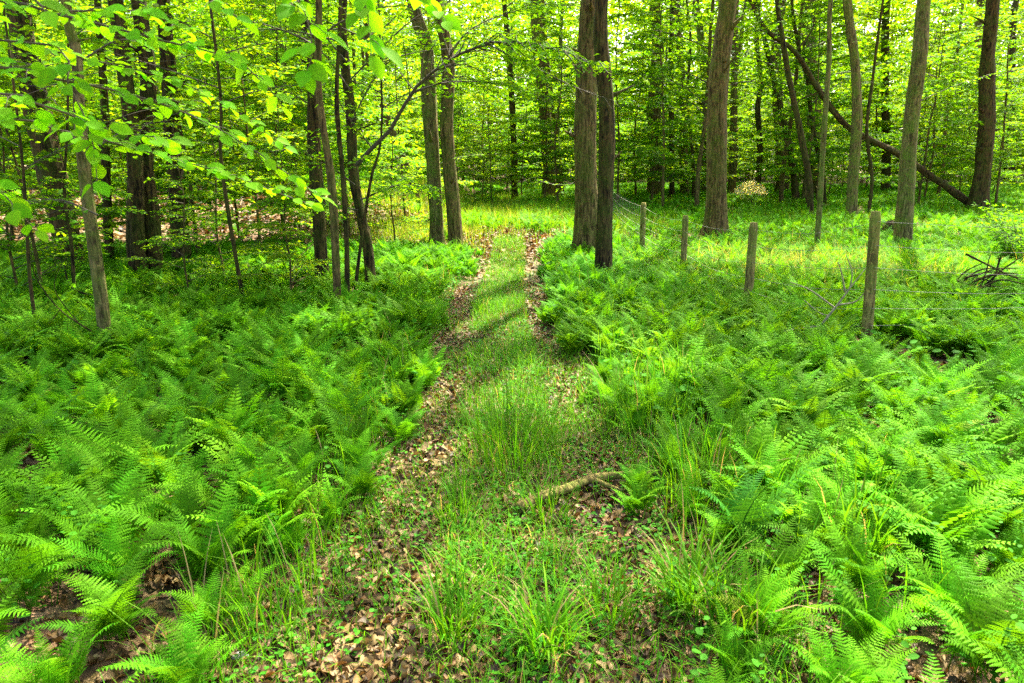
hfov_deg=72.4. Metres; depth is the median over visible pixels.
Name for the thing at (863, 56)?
understory tree
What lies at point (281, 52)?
understory tree
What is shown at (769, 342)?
fern
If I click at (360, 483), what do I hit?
fern
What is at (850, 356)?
fern
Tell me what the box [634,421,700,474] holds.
fern
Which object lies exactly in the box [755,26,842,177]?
understory tree
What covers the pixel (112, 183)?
understory tree
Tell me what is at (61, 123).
understory tree
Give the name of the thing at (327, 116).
understory tree
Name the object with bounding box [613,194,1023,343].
wire fence
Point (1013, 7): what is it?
background tree
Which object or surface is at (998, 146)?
understory tree
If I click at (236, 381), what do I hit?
fern
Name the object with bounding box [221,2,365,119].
slim background tree
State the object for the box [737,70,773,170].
understory tree
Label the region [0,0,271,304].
thin sapling
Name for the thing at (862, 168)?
understory tree
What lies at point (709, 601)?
grass tuft
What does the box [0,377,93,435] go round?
fern
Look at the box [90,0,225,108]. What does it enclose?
slim background tree
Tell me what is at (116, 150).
understory tree
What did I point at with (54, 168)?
leaning tree
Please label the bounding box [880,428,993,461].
fern
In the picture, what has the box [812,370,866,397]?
fern
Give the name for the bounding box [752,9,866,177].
understory tree
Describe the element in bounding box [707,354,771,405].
fern
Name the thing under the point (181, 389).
fern
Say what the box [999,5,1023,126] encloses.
understory tree
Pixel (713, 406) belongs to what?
fern
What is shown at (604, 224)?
tree
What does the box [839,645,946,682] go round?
fern
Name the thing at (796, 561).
fern
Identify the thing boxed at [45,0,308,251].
understory tree
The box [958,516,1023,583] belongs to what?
fern
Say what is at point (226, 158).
understory tree
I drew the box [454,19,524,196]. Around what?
understory tree
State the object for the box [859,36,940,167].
understory tree
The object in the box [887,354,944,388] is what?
fern
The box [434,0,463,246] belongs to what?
tall tree
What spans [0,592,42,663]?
fern
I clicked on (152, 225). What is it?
double tree
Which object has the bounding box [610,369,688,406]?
fern
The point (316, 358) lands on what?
fern
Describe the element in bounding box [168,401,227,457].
fern
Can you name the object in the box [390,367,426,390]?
fern
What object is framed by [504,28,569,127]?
slim background tree
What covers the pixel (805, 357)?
fern
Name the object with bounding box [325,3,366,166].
understory tree
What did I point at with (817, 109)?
background tree
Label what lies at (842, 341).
fern
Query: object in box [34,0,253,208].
understory tree
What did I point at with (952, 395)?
fern
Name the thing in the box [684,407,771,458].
fern
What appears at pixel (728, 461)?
fern
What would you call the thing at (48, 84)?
understory tree
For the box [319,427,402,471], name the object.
fern
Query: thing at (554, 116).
background tree
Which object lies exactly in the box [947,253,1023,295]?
brush pile
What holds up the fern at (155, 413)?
on the ground at (148, 591)
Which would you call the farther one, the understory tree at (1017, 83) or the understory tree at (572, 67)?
the understory tree at (572, 67)
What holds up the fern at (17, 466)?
on the ground at (148, 591)
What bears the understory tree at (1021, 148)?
on the ground at (148, 591)
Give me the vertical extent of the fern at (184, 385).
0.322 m
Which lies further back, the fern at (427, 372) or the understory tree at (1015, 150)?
the understory tree at (1015, 150)
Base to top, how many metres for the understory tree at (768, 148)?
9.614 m
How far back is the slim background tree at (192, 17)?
33.67 m
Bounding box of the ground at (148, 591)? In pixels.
[0,165,1023,682]
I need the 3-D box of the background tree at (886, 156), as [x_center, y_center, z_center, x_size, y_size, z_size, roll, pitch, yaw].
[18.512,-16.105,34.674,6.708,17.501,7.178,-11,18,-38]
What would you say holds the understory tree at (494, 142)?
on the ground at (148, 591)
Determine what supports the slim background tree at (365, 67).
on the ground at (148, 591)
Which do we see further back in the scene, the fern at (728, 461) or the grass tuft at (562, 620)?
the fern at (728, 461)
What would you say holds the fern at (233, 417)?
on the ground at (148, 591)
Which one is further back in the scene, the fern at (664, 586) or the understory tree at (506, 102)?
the understory tree at (506, 102)
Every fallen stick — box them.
[354,599,393,605]
[428,509,454,524]
[516,528,560,551]
[605,539,655,558]
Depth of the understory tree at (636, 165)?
45.19 m
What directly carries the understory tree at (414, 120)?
on the ground at (148, 591)
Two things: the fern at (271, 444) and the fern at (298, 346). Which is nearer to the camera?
the fern at (271, 444)
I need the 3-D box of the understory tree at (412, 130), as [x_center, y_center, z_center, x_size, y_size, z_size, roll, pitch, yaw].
[-3.734,-10.068,26.356,5.511,8.791,4.355,13,19,42]
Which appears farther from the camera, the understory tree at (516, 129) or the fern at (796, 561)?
the understory tree at (516, 129)
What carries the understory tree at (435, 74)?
on the ground at (148, 591)
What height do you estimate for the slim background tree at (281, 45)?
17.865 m
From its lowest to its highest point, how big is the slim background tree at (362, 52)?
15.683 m
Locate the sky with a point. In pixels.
(348, 0)
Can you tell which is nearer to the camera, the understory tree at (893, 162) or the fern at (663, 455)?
the fern at (663, 455)
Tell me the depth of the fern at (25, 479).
3.36 m
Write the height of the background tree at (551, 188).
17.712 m
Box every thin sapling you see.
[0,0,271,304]
[0,0,418,295]
[0,1,269,315]
[189,0,599,293]
[686,0,697,197]
[814,0,832,244]
[865,0,883,216]
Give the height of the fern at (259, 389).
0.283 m
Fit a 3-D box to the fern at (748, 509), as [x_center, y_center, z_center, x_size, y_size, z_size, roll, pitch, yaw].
[1.025,0.693,2.921,0.554,0.520,0.366,-13,19,-41]
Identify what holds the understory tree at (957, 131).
on the ground at (148, 591)
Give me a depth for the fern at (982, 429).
4.05 m
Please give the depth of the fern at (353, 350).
5.60 m
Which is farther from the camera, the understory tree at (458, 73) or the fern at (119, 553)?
the understory tree at (458, 73)
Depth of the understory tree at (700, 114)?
46.19 m
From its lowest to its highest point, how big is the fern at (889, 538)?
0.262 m
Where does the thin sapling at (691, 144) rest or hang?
on the ground at (148, 591)
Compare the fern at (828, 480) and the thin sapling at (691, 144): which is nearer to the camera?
the fern at (828, 480)
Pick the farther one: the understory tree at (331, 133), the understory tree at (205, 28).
the understory tree at (205, 28)
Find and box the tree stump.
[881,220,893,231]
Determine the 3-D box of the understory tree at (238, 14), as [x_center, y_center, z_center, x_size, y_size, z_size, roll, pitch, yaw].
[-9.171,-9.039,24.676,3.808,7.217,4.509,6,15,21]
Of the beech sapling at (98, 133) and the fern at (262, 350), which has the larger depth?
the fern at (262, 350)
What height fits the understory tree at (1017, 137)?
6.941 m
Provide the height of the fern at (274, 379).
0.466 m
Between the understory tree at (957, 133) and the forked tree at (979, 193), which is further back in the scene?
the understory tree at (957, 133)
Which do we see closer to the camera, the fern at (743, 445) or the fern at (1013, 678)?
the fern at (1013, 678)
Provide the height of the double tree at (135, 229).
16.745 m
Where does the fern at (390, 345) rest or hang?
on the ground at (148, 591)
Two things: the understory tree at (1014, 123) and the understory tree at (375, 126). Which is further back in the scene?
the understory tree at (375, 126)
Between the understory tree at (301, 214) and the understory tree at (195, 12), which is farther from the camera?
the understory tree at (195, 12)
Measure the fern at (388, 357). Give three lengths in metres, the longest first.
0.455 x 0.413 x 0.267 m
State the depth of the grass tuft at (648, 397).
4.62 m
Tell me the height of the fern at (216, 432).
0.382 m
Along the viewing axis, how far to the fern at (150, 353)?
5.67 m
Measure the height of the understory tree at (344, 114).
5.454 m
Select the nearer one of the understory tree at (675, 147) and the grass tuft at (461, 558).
the grass tuft at (461, 558)
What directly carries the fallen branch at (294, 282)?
on the ground at (148, 591)
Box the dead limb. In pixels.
[785,255,865,331]
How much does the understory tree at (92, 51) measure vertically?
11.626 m
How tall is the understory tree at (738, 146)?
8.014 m
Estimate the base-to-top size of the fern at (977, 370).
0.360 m
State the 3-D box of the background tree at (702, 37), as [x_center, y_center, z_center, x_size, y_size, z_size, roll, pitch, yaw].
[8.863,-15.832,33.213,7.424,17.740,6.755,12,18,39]
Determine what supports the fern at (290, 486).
on the ground at (148, 591)
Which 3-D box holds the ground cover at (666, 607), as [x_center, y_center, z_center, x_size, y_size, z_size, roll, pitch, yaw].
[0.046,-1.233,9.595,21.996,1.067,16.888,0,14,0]
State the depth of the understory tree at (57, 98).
33.01 m
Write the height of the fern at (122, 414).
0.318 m
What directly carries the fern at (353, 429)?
on the ground at (148, 591)
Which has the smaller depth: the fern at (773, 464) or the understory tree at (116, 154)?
the fern at (773, 464)
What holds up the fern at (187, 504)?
on the ground at (148, 591)
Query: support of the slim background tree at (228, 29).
on the ground at (148, 591)
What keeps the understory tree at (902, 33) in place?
on the ground at (148, 591)
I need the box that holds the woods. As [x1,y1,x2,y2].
[5,0,1023,181]
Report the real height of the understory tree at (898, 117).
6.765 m
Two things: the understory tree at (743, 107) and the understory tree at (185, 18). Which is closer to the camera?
the understory tree at (185, 18)
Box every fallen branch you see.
[64,249,92,295]
[244,244,313,285]
[514,469,665,513]
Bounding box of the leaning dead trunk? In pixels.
[748,0,967,204]
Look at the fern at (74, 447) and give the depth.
3.72 m
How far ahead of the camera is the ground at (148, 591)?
2.83 m
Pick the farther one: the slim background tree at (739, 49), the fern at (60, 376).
the slim background tree at (739, 49)
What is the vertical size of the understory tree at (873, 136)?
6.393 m
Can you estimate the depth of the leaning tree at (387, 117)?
21.40 m
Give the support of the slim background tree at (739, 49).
on the ground at (148, 591)
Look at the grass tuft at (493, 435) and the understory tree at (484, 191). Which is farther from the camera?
the understory tree at (484, 191)
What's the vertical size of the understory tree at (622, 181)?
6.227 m
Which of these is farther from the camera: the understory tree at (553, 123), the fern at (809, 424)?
the understory tree at (553, 123)
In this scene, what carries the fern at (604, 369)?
on the ground at (148, 591)
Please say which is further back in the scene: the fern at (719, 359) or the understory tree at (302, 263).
the understory tree at (302, 263)
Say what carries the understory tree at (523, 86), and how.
on the ground at (148, 591)
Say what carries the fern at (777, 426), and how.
on the ground at (148, 591)
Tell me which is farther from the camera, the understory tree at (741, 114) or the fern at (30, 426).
the understory tree at (741, 114)
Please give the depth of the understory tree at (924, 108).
34.24 m
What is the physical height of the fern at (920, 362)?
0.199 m
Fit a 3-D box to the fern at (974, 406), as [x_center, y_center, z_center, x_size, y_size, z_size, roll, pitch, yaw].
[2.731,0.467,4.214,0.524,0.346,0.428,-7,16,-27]
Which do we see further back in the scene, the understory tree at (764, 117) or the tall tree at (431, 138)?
the understory tree at (764, 117)
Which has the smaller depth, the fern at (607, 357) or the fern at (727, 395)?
the fern at (727, 395)
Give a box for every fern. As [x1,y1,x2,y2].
[0,331,23,358]
[0,344,38,383]
[0,352,54,382]
[0,371,26,398]
[0,375,39,398]
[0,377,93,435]
[0,385,53,432]
[0,391,68,459]
[0,399,99,458]
[0,439,42,514]
[0,455,180,576]
[0,472,81,581]
[0,483,43,533]
[0,497,123,623]
[0,576,28,646]
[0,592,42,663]
[0,609,117,682]
[1,441,42,483]
[3,370,63,404]
[3,407,118,462]
[9,449,85,490]
[15,343,51,368]
[24,351,82,394]
[26,347,71,374]
[29,444,160,518]
[29,546,161,652]
[35,370,118,421]
[35,498,183,592]
[50,429,98,472]
[52,365,154,404]
[53,411,177,498]
[55,366,133,422]
[58,352,91,386]
[69,392,179,446]
[70,384,134,439]
[71,337,120,361]
[83,351,139,383]
[84,453,255,557]
[95,407,226,482]
[96,602,248,682]
[99,367,153,406]
[105,371,182,422]
[110,409,200,447]
[117,360,163,390]
[120,330,191,373]
[123,663,149,682]
[131,398,181,431]
[132,353,174,387]
[132,383,242,434]
[140,473,262,586]
[143,447,213,523]
[145,432,296,510]
[148,440,214,495]
[150,365,205,398]
[158,346,222,392]
[158,370,224,406]
[159,559,283,634]
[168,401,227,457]
[171,371,264,407]
[186,349,245,392]
[190,391,288,431]
[191,406,265,460]
[199,351,232,379]
[200,426,290,471]
[201,334,267,374]
[201,357,265,402]
[207,324,295,362]
[227,356,294,396]
[236,344,325,405]
[236,378,287,415]
[240,351,271,380]
[241,399,320,447]
[250,510,319,554]
[252,391,309,429]
[257,447,334,518]
[258,432,331,484]
[263,329,343,361]
[269,425,342,464]
[276,356,355,403]
[282,377,350,424]
[286,339,341,369]
[300,376,394,436]
[315,339,383,380]
[316,398,399,448]
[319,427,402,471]
[321,342,352,366]
[322,448,397,501]
[327,336,388,367]
[355,329,417,360]
[356,384,388,410]
[360,387,401,424]
[369,345,406,368]
[369,401,428,446]
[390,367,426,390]
[397,351,448,388]
[583,356,622,381]
[590,368,635,404]
[594,343,634,367]
[599,405,647,433]
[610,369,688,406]
[612,366,655,386]
[612,457,668,489]
[623,351,662,373]
[632,376,722,421]
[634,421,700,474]
[642,360,685,396]
[643,350,708,375]
[644,562,704,607]
[654,403,701,437]
[659,382,719,415]
[668,456,730,518]
[670,439,757,493]
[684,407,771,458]
[686,362,771,419]
[689,335,750,376]
[689,336,733,370]
[689,449,832,552]
[695,390,767,446]
[695,657,750,682]
[697,466,768,556]
[701,602,792,681]
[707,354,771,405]
[708,548,847,640]
[717,353,794,381]
[719,318,788,362]
[723,436,847,506]
[728,429,822,463]
[732,517,836,589]
[739,374,827,409]
[745,410,817,440]
[748,373,816,431]
[757,472,875,570]
[768,455,904,540]
[771,365,826,384]
[776,368,826,389]
[777,619,916,682]
[778,323,834,371]
[783,384,853,440]
[785,408,901,463]
[788,443,851,490]
[795,505,927,612]
[808,333,870,370]
[809,542,949,656]
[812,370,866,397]
[813,368,896,414]
[814,337,870,380]
[820,419,932,466]
[826,410,922,441]
[828,379,884,428]
[832,333,906,375]
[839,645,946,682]
[843,501,926,570]
[845,448,940,521]
[851,449,1023,552]
[859,403,926,437]
[862,333,922,378]
[863,380,947,413]
[869,526,1023,642]
[874,346,915,390]
[874,373,927,399]
[874,399,1008,458]
[874,440,1019,498]
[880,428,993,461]
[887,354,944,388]
[888,352,993,403]
[910,350,937,364]
[912,530,1023,593]
[919,396,1021,447]
[920,521,1023,682]
[921,355,997,394]
[923,375,994,410]
[929,380,1001,428]
[938,355,1023,407]
[939,364,1023,421]
[943,351,965,366]
[945,628,1023,682]
[949,353,1023,389]
[953,440,1023,514]
[956,432,1023,479]
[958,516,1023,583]
[960,320,1023,355]
[965,480,1023,539]
[970,323,1023,369]
[979,395,1023,455]
[982,581,1023,638]
[992,389,1023,458]
[998,370,1023,398]
[1002,400,1023,415]
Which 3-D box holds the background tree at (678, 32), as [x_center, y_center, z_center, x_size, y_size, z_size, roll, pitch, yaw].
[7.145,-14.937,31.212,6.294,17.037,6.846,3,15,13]
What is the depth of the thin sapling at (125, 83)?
6.41 m
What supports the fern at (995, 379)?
on the ground at (148, 591)
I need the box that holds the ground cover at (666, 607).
[0,201,1023,682]
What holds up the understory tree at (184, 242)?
on the ground at (148, 591)
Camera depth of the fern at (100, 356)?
5.67 m
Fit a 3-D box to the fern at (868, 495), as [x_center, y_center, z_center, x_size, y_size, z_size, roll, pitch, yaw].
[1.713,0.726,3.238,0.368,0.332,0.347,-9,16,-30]
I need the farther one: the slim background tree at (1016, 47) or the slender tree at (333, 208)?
the slim background tree at (1016, 47)
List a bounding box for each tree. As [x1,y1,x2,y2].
[0,0,124,56]
[0,0,145,287]
[0,0,158,227]
[0,0,181,347]
[0,2,167,238]
[0,20,72,155]
[0,24,71,165]
[0,25,108,293]
[0,29,124,239]
[2,6,72,166]
[5,0,93,268]
[12,0,72,142]
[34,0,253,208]
[42,0,116,112]
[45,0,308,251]
[49,2,120,177]
[50,94,92,168]
[53,1,131,167]
[58,0,152,256]
[69,0,160,159]
[70,54,164,231]
[87,0,181,270]
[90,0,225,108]
[95,82,125,171]
[108,2,215,167]
[112,1,208,131]
[116,122,251,292]
[118,25,219,169]
[126,0,227,162]
[130,0,218,272]
[153,0,209,98]
[154,0,352,251]
[154,1,242,160]
[157,0,201,261]
[159,3,298,242]
[160,69,305,275]
[177,0,264,152]
[179,4,277,158]
[181,0,412,169]
[182,0,250,155]
[182,68,236,162]
[188,2,262,168]
[192,0,371,240]
[195,37,235,167]
[199,0,301,165]
[199,0,361,277]
[202,3,361,169]
[211,0,303,131]
[214,0,620,287]
[220,0,364,291]
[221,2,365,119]
[224,0,300,152]
[226,0,421,231]
[226,1,407,107]
[229,84,341,291]
[232,2,287,119]
[232,20,342,159]
[236,0,345,185]
[237,0,423,302]
[242,0,425,238]
[242,82,349,242]
[258,0,437,156]
[263,26,345,187]
[274,0,472,175]
[284,37,359,160]
[321,67,383,162]
[324,12,389,147]
[324,84,366,167]
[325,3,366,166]
[342,3,476,216]
[343,18,409,155]
[348,26,391,128]
[349,79,446,239]
[357,74,384,156]
[363,20,421,202]
[370,3,488,168]
[372,0,495,118]
[376,64,410,157]
[377,31,440,159]
[382,86,421,166]
[386,58,425,168]
[387,9,485,157]
[406,0,483,245]
[409,0,518,187]
[409,24,456,138]
[409,33,479,169]
[409,34,478,125]
[416,40,500,178]
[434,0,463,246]
[434,9,485,147]
[437,34,492,171]
[454,0,565,193]
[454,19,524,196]
[455,76,534,201]
[456,0,532,182]
[457,0,566,124]
[457,114,501,171]
[457,125,500,200]
[470,0,673,131]
[475,58,558,194]
[475,105,510,178]
[481,0,597,196]
[488,0,623,201]
[489,54,566,182]
[495,74,532,164]
[502,0,521,197]
[504,1,568,181]
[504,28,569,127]
[518,57,572,169]
[524,27,569,144]
[527,56,575,175]
[530,0,597,253]
[530,0,631,198]
[535,0,580,181]
[535,39,641,183]
[541,0,563,195]
[555,55,574,179]
[563,8,598,148]
[565,0,674,204]
[565,55,629,185]
[568,0,700,194]
[568,27,646,188]
[593,0,634,271]
[596,0,748,205]
[597,41,647,185]
[597,92,636,170]
[612,0,801,206]
[613,0,711,199]
[614,40,700,174]
[615,4,704,173]
[617,62,638,181]
[619,50,673,131]
[620,24,701,182]
[620,116,648,181]
[621,36,667,180]
[627,0,738,195]
[635,31,758,200]
[646,0,696,196]
[647,0,745,190]
[661,0,752,153]
[667,34,743,189]
[668,0,707,199]
[676,84,738,190]
[683,10,729,183]
[684,0,822,193]
[684,0,843,171]
[688,0,900,202]
[690,67,750,174]
[694,20,773,172]
[699,0,743,237]
[708,0,772,193]
[727,56,763,179]
[727,68,763,172]
[728,12,774,182]
[729,0,910,198]
[736,83,774,184]
[736,112,756,181]
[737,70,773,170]
[738,0,888,204]
[738,54,770,169]
[739,0,817,150]
[739,0,910,113]
[741,0,815,192]
[741,29,838,178]
[745,85,802,187]
[747,27,847,184]
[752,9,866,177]
[753,0,799,199]
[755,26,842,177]
[755,59,826,184]
[762,0,882,200]
[764,0,886,192]
[772,0,813,212]
[790,0,826,207]
[797,63,872,192]
[823,1,911,151]
[825,109,848,180]
[826,41,880,185]
[828,0,898,144]
[828,79,874,184]
[834,12,903,158]
[836,0,875,215]
[836,79,889,183]
[839,0,930,188]
[840,108,880,183]
[845,91,893,174]
[856,0,948,191]
[859,0,1023,203]
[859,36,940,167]
[861,96,896,170]
[862,0,996,198]
[868,0,1023,195]
[873,0,982,188]
[874,39,958,178]
[875,68,953,173]
[891,26,946,139]
[892,0,997,242]
[892,16,961,181]
[917,26,1006,180]
[917,38,970,164]
[919,0,1023,203]
[927,98,976,180]
[928,64,999,181]
[930,37,1013,190]
[931,0,1023,181]
[931,103,995,188]
[935,29,1023,175]
[941,0,1023,173]
[952,59,1023,192]
[953,57,1023,167]
[958,0,1023,183]
[959,77,1022,172]
[960,0,1023,124]
[961,0,1000,215]
[966,59,1023,159]
[994,109,1023,181]
[995,117,1023,172]
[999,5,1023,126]
[1001,101,1023,180]
[1010,110,1023,172]
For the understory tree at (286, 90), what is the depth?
30.65 m
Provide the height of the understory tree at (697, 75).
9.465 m
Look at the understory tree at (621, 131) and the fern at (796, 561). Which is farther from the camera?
the understory tree at (621, 131)
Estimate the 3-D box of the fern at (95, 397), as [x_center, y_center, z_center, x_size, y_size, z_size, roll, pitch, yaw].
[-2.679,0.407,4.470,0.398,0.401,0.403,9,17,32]
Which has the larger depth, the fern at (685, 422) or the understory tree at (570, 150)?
the understory tree at (570, 150)
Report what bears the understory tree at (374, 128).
on the ground at (148, 591)
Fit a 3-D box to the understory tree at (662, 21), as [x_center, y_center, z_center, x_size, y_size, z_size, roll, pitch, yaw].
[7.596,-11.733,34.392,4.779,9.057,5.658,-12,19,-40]
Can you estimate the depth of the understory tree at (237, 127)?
31.18 m
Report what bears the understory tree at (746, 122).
on the ground at (148, 591)
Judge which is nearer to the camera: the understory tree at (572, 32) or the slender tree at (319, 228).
the slender tree at (319, 228)
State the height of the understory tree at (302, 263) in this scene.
2.536 m
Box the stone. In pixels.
[231,650,248,661]
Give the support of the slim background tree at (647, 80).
on the ground at (148, 591)
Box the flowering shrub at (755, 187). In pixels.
[734,180,767,203]
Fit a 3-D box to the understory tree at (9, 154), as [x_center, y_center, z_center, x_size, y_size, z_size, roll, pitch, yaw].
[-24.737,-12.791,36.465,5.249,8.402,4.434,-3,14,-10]
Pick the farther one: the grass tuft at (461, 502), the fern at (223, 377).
the fern at (223, 377)
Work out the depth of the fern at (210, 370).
5.36 m
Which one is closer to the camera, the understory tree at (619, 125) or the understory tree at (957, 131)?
the understory tree at (957, 131)
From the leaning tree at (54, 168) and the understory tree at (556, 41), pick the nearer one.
the leaning tree at (54, 168)
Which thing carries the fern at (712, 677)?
on the ground at (148, 591)
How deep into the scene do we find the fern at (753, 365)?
5.00 m
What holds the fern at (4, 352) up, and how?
on the ground at (148, 591)
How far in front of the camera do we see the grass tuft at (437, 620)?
2.53 m
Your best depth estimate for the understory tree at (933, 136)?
27.96 m
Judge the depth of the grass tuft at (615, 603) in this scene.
2.67 m
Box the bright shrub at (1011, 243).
[971,199,1023,262]
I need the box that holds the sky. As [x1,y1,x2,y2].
[54,0,1019,165]
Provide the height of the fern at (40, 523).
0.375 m
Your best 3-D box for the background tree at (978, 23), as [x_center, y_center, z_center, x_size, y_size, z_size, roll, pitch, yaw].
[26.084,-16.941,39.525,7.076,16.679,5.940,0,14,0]
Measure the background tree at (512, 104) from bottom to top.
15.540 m
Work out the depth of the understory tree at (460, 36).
34.13 m
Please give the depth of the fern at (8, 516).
3.12 m
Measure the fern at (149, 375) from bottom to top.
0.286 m
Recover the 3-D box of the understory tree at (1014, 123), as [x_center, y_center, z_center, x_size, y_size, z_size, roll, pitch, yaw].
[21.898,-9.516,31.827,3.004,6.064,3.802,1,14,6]
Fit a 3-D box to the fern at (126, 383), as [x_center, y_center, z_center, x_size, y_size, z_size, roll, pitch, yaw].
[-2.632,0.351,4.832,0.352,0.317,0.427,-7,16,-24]
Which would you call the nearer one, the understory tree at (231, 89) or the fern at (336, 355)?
the fern at (336, 355)
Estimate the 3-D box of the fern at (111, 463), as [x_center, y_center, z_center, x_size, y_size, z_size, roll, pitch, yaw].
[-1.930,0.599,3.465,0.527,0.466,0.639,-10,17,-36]
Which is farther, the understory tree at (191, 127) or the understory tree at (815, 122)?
the understory tree at (191, 127)
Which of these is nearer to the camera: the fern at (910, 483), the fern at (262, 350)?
the fern at (910, 483)
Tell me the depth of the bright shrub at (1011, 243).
11.47 m
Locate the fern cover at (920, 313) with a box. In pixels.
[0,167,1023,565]
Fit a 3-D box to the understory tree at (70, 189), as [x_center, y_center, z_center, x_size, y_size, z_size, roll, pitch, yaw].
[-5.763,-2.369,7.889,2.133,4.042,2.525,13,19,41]
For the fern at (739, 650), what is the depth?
2.30 m
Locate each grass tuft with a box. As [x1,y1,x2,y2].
[391,543,508,645]
[419,461,493,525]
[423,535,515,595]
[433,362,590,480]
[480,561,605,668]
[510,469,577,526]
[559,539,669,635]
[575,339,725,434]
[618,504,759,628]
[624,402,787,506]
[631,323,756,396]
[659,536,825,647]
[804,432,955,564]
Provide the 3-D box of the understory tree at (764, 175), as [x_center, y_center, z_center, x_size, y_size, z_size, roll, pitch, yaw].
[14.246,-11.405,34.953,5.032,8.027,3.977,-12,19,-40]
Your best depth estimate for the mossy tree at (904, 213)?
13.21 m
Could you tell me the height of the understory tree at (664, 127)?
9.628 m
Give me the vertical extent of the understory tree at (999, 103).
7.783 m
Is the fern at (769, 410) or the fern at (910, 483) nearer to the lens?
the fern at (910, 483)
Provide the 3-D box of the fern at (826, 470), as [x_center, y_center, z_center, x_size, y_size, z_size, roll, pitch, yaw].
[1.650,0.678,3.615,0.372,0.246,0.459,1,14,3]
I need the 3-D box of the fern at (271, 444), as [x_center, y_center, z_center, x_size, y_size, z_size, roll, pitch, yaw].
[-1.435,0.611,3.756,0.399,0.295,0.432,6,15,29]
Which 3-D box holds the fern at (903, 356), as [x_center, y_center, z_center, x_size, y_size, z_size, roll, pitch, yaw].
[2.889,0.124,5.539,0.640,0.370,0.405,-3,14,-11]
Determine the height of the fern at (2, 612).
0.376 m
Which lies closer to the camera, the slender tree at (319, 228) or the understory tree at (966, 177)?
the slender tree at (319, 228)
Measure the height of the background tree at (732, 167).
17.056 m
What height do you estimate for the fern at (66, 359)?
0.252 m
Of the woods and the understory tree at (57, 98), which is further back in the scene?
the woods
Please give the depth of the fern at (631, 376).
5.17 m
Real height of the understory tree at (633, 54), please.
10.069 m
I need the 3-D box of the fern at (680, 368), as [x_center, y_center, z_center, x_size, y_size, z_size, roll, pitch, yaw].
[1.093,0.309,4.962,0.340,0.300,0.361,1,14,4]
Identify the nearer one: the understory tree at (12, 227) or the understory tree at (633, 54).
the understory tree at (12, 227)
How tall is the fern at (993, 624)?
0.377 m
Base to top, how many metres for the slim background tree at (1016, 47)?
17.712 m
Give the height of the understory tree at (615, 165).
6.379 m
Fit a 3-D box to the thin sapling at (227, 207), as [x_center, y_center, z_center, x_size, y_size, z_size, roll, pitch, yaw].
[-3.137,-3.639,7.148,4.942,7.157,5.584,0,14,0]
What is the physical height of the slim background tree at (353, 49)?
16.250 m
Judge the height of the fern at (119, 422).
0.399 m
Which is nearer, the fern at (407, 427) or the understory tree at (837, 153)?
the fern at (407, 427)
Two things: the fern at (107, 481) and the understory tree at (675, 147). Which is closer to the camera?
the fern at (107, 481)
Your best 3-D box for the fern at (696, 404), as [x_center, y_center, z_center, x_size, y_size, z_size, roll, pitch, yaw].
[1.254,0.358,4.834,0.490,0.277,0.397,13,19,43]
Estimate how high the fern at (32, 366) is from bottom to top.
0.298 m
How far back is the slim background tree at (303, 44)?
33.95 m
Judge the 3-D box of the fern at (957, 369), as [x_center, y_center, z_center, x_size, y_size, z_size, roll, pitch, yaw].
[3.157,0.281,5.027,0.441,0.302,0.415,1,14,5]
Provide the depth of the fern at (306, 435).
3.91 m
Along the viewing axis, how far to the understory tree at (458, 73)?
47.40 m
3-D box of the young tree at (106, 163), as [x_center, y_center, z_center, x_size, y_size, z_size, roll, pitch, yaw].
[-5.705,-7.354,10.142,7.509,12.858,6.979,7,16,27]
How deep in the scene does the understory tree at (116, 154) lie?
26.92 m
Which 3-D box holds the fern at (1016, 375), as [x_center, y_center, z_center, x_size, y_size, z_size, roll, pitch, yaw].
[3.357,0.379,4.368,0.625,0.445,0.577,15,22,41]
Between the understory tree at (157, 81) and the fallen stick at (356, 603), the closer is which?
the fallen stick at (356, 603)
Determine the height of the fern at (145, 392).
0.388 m
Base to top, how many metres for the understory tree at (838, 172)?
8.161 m
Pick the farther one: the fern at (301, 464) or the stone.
the fern at (301, 464)
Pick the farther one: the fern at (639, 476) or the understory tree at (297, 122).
the understory tree at (297, 122)
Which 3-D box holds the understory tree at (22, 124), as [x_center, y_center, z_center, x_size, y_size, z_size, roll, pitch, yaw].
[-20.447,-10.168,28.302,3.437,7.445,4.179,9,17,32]
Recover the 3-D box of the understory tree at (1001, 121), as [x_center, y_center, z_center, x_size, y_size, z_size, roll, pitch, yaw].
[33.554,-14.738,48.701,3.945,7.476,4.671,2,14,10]
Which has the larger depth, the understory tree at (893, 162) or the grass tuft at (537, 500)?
the understory tree at (893, 162)
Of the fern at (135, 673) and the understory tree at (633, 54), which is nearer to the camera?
the fern at (135, 673)
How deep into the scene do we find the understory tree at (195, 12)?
26.11 m
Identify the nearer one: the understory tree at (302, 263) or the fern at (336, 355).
the fern at (336, 355)
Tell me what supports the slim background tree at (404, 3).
on the ground at (148, 591)
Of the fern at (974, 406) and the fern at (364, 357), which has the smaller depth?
the fern at (974, 406)
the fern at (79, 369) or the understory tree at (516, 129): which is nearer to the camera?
the fern at (79, 369)
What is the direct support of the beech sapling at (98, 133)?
on the ground at (148, 591)
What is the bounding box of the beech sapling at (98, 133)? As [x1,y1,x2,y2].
[0,0,461,242]
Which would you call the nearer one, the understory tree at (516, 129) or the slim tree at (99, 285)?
the slim tree at (99, 285)

